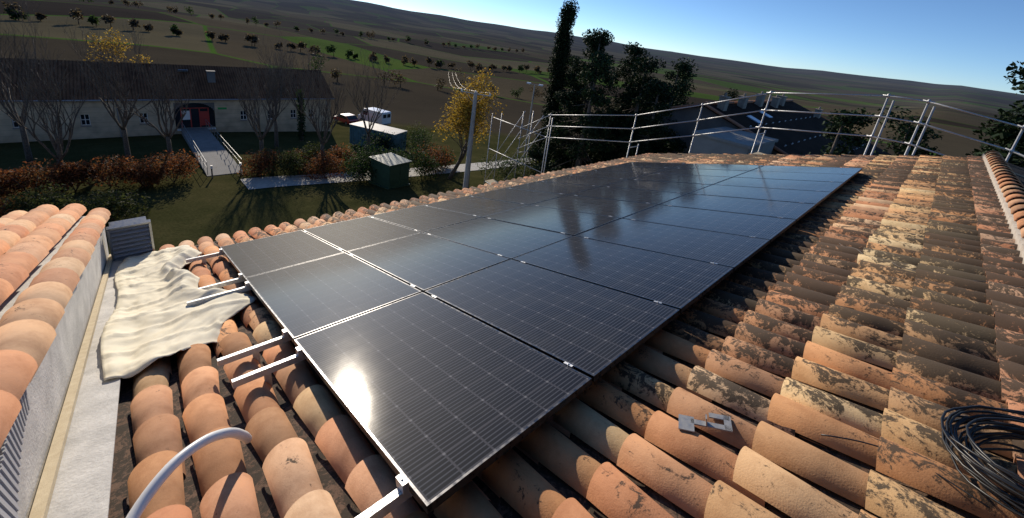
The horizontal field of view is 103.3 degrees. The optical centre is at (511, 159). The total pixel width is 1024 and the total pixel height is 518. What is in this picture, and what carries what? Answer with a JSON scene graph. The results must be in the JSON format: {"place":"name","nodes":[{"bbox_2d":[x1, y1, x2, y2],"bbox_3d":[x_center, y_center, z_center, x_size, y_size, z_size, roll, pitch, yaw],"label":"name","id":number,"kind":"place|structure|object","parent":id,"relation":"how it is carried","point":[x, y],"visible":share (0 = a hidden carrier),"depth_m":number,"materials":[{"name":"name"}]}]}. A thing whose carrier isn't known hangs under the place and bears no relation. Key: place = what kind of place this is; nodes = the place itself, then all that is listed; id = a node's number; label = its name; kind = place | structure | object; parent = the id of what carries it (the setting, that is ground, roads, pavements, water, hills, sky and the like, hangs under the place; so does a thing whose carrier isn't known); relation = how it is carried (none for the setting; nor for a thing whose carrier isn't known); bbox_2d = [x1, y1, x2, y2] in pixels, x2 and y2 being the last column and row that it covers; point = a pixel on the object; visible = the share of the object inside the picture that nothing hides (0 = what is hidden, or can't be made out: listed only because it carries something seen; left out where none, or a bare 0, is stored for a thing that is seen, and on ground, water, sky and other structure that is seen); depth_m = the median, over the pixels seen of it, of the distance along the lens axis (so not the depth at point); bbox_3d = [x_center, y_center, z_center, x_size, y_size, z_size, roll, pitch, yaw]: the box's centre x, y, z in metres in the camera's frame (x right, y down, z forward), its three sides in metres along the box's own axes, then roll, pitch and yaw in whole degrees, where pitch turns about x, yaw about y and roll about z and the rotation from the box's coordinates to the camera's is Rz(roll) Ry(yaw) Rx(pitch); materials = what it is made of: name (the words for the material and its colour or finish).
{"place":"outdoors","nodes":[
{"label":"outdoors","id":0,"kind":"place"},
{"bbox_2d":[0,216,108,517],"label":"parapet wall","id":1,"kind":"structure","parent":0,"point":[47,387],"depth_m":2.41,"materials":[{"name":"white paint"}]},
{"bbox_2d":[0,203,110,447],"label":"parapet roof tiles","id":2,"kind":"object","parent":1,"relation":"on","point":[32,316],"visible":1,"depth_m":2.67,"materials":[{"name":"orange ceramic"}]},
{"bbox_2d":[0,390,29,517],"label":"corrugated strap","id":3,"kind":"object","parent":2,"relation":"attached to","point":[10,458],"visible":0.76,"depth_m":1.48,"materials":[{"name":"grey plastic"}]},
{"bbox_2d":[29,254,112,517],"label":"timber lath","id":4,"kind":"object","parent":1,"relation":"attached to","point":[42,500],"visible":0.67,"depth_m":2.24,"materials":[{"name":"beige wood"}]},
{"bbox_2d":[47,259,123,517],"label":"flashing strip","id":5,"kind":"object","parent":1,"relation":"attached to","point":[82,488],"visible":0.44,"depth_m":2.11,"materials":[{"name":"grey metal"}]},
{"bbox_2d":[13,103,312,127],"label":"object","id":6,"kind":"structure","parent":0,"point":[195,118],"depth_m":44.73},
{"bbox_2d":[181,121,242,174],"bbox_3d":[-28.508,-1.712,37.835,2.244,2.649,19.635,-8,24,-42],"label":"walkway railing","id":7,"kind":"object","parent":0,"point":[184,128],"visible":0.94,"depth_m":35.83,"materials":[{"name":"grey metal"}]},
{"bbox_2d":[0,0,1023,253],"bbox_3d":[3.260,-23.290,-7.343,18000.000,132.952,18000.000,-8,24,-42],"label":"ground","id":8,"kind":"structure","parent":0,"point":[194,206],"depth_m":213.69,"materials":[{"name":"green plant"}]},
{"bbox_2d":[0,99,330,142],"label":"building wall","id":9,"kind":"structure","parent":8,"relation":"on","point":[105,125],"depth_m":41.46,"materials":[{"name":"white paint"}]},
{"bbox_2d":[12,109,310,130],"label":"windows","id":10,"kind":"structure","parent":9,"relation":"in","point":[187,116],"depth_m":44.27,"materials":[{"name":"black glass"}]},
{"bbox_2d":[0,58,333,99],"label":"building roof","id":11,"kind":"structure","parent":9,"relation":"on","point":[204,88],"depth_m":43.23,"materials":[{"name":"tile"}]},
{"bbox_2d":[206,70,215,82],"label":"building chimney","id":12,"kind":"object","parent":11,"relation":"on","point":[210,76],"visible":1,"depth_m":46.14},
{"bbox_2d":[3,98,333,136],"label":"long building gutters","id":13,"kind":"object","parent":9,"relation":"attached to","point":[157,100],"visible":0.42,"depth_m":41.30,"materials":[{"name":"metal"}]},
{"bbox_2d":[173,103,214,110],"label":"arch soffit","id":14,"kind":"structure","parent":9,"relation":"attached to","point":[211,105],"depth_m":44.94,"materials":[{"name":"grey paint"}]},
{"bbox_2d":[180,107,209,127],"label":"red entrance frames","id":15,"kind":"structure","parent":9,"relation":"in","point":[204,118],"depth_m":45.31,"materials":[{"name":"red wood"}]},
{"bbox_2d":[181,127,242,176],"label":"entrance walkway","id":16,"kind":"structure","parent":8,"relation":"on","point":[215,154],"depth_m":36.15,"materials":[{"name":"grey concrete"}]},
{"bbox_2d":[210,162,241,177],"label":"bollards","id":17,"kind":"object","parent":8,"relation":"on","point":[212,171],"visible":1,"depth_m":30.01,"materials":[{"name":"grey metal"}]},
{"bbox_2d":[1,0,569,98],"bbox_3d":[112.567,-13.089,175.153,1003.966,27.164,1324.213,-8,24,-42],"label":"orchard trees","id":18,"kind":"object","parent":8,"relation":"on","point":[174,29],"visible":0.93,"depth_m":251.69,"materials":[{"name":"green plant"}]},
{"bbox_2d":[333,113,358,124],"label":"parked car","id":19,"kind":"object","parent":8,"relation":"on","point":[347,118],"visible":0.73,"depth_m":63.03,"materials":[{"name":"red paint"}]},
{"bbox_2d":[358,107,390,124],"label":"white van","id":20,"kind":"object","parent":8,"relation":"on","point":[384,118],"visible":0.62,"depth_m":65.37,"materials":[{"name":"white paint"}]},
{"bbox_2d":[349,121,406,151],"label":"container","id":21,"kind":"object","parent":8,"relation":"on","point":[357,131],"visible":0.53,"depth_m":46.06,"materials":[{"name":"metal"}]},
{"bbox_2d":[240,158,532,189],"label":"gravel lane","id":22,"kind":"structure","parent":8,"relation":"on","point":[266,182],"depth_m":31.48,"materials":[{"name":"grey gravel"}]},
{"bbox_2d":[368,152,411,188],"bbox_3d":[-9.649,0.940,32.035,2.560,2.140,2.160,19,21,32],"label":"transformer kiosk","id":23,"kind":"object","parent":8,"relation":"on","point":[392,171],"visible":0.98,"depth_m":31.38,"materials":[{"name":"green metal"}]},
{"bbox_2d":[448,72,542,188],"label":"utility poles","id":24,"kind":"object","parent":8,"relation":"on","point":[468,158],"visible":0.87,"depth_m":31.27,"materials":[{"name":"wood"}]},
{"bbox_2d":[0,0,1023,221],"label":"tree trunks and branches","id":25,"kind":"object","parent":8,"relation":"on","point":[57,144],"visible":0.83,"depth_m":30.65,"materials":[{"name":"brown plant"}]},
{"bbox_2d":[0,27,571,226],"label":"tree foliage","id":26,"kind":"object","parent":25,"relation":"attached to","point":[147,172],"visible":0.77,"depth_m":30.89,"materials":[{"name":"plant"}]},
{"bbox_2d":[524,0,1023,175],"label":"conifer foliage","id":27,"kind":"object","parent":25,"relation":"attached to","point":[1006,136],"visible":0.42,"depth_m":26.61,"materials":[{"name":"green plant"}]},
{"bbox_2d":[617,107,778,155],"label":"neighbour house walls","id":28,"kind":"structure","parent":8,"relation":"on","point":[685,128],"depth_m":26.71,"materials":[{"name":"white paint"}]},
{"bbox_2d":[674,101,890,155],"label":"house roof","id":29,"kind":"structure","parent":28,"relation":"on","point":[812,145],"depth_m":28.48,"materials":[{"name":"grey tile"}]},
{"bbox_2d":[627,99,792,154],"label":"roof edge trim","id":30,"kind":"structure","parent":29,"relation":"attached to","point":[735,122],"depth_m":25.31,"materials":[{"name":"white metal"}]},
{"bbox_2d":[747,111,772,123],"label":"skylights","id":31,"kind":"object","parent":29,"relation":"in","point":[757,120],"visible":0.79,"depth_m":27.07,"materials":[{"name":"blue glass"}]},
{"bbox_2d":[717,91,823,117],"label":"neighbour house chimneys","id":32,"kind":"object","parent":29,"relation":"on","point":[776,101],"visible":0.84,"depth_m":31.13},
{"bbox_2d":[750,116,862,148],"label":"snow guards","id":33,"kind":"object","parent":29,"relation":"on","point":[790,120],"visible":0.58,"depth_m":27.94,"materials":[{"name":"silver metal"}]},
{"bbox_2d":[690,126,778,153],"bbox_3d":[11.767,2.525,23.403,4.600,8.177,2.900,-8,24,-42],"label":"neighbour annex","id":34,"kind":"object","parent":8,"relation":"on","point":[738,142],"visible":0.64,"depth_m":21.32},
{"bbox_2d":[484,91,1023,183],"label":"scaffold guard rails","id":35,"kind":"object","parent":8,"relation":"on","point":[916,146],"visible":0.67,"depth_m":12.96,"materials":[{"name":"silver metal"}]},
{"bbox_3d":[-5.826,1.565,5.478,31.450,0.201,0.548,-8,24,-42],"label":"eave board","id":36,"kind":"object","parent":8,"relation":"on","visible":0},
{"bbox_2d":[108,153,1023,517],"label":"roof tiles","id":37,"kind":"object","parent":36,"relation":"on","point":[788,347],"visible":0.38,"depth_m":2.24,"materials":[{"name":"orange ceramic"}]},
{"bbox_2d":[105,216,154,260],"bbox_3d":[-5.341,1.093,5.691,0.447,0.608,0.455,-8,24,-42],"label":"louvre vent","id":38,"kind":"object","parent":37,"relation":"on","point":[130,237],"visible":0.87,"depth_m":5.59,"materials":[{"name":"grey metal"}]},
{"bbox_2d":[101,245,256,380],"bbox_3d":[-3.684,1.356,4.470,1.058,1.291,3.978,-8,24,-42],"label":"drop cloth","id":39,"kind":"object","parent":37,"relation":"on","point":[153,317],"visible":0.99,"depth_m":3.58,"materials":[{"name":"fabric"}]},
{"bbox_2d":[126,428,251,517],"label":"white conduit","id":40,"kind":"object","parent":37,"relation":"attached to","point":[165,472],"visible":1,"depth_m":1.66,"materials":[{"name":"white plastic"}]},
{"bbox_2d":[186,163,853,517],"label":"mounting rails","id":41,"kind":"object","parent":37,"relation":"on","point":[391,501],"visible":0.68,"depth_m":2.67,"materials":[{"name":"silver metal"}]},
{"bbox_2d":[220,162,861,514],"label":"panel frames","id":42,"kind":"structure","parent":41,"relation":"attached to","point":[439,499],"depth_m":3.04,"materials":[{"name":"silver metal"}]},
{"bbox_2d":[679,413,732,432],"bbox_3d":[0.940,1.277,1.977,0.125,0.080,0.271,-78,86,-73],"label":"roof hook","id":43,"kind":"object","parent":37,"relation":"on","point":[687,423],"visible":1,"depth_m":1.97,"materials":[{"name":"silver metal"}]},
{"bbox_2d":[806,235,1023,287],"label":"thin cable","id":44,"kind":"object","parent":37,"relation":"on","point":[914,270],"visible":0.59,"depth_m":3.64,"materials":[{"name":"rubber"}]},
{"bbox_2d":[821,405,1023,517],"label":"cable coil","id":45,"kind":"object","parent":37,"relation":"on","point":[1014,499],"visible":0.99,"depth_m":1.65,"materials":[{"name":"black rubber"}]},
{"bbox_2d":[982,151,1023,263],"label":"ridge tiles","id":46,"kind":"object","parent":37,"relation":"attached to","point":[1007,178],"depth_m":5.99,"materials":[{"name":"ceramic"}]},
{"bbox_2d":[222,162,860,501],"bbox_3d":[1.667,0.675,6.956,10.318,1.560,5.138,-8,24,-42],"label":"glass panel","id":47,"kind":"object","parent":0,"point":[438,396],"visible":1,"depth_m":3.56,"materials":[{"name":"black glass"}]},
{"bbox_2d":[355,0,1023,94],"label":"sky","id":48,"kind":"structure","parent":0,"point":[970,43],"materials":[{"name":"blue"}]}
]}

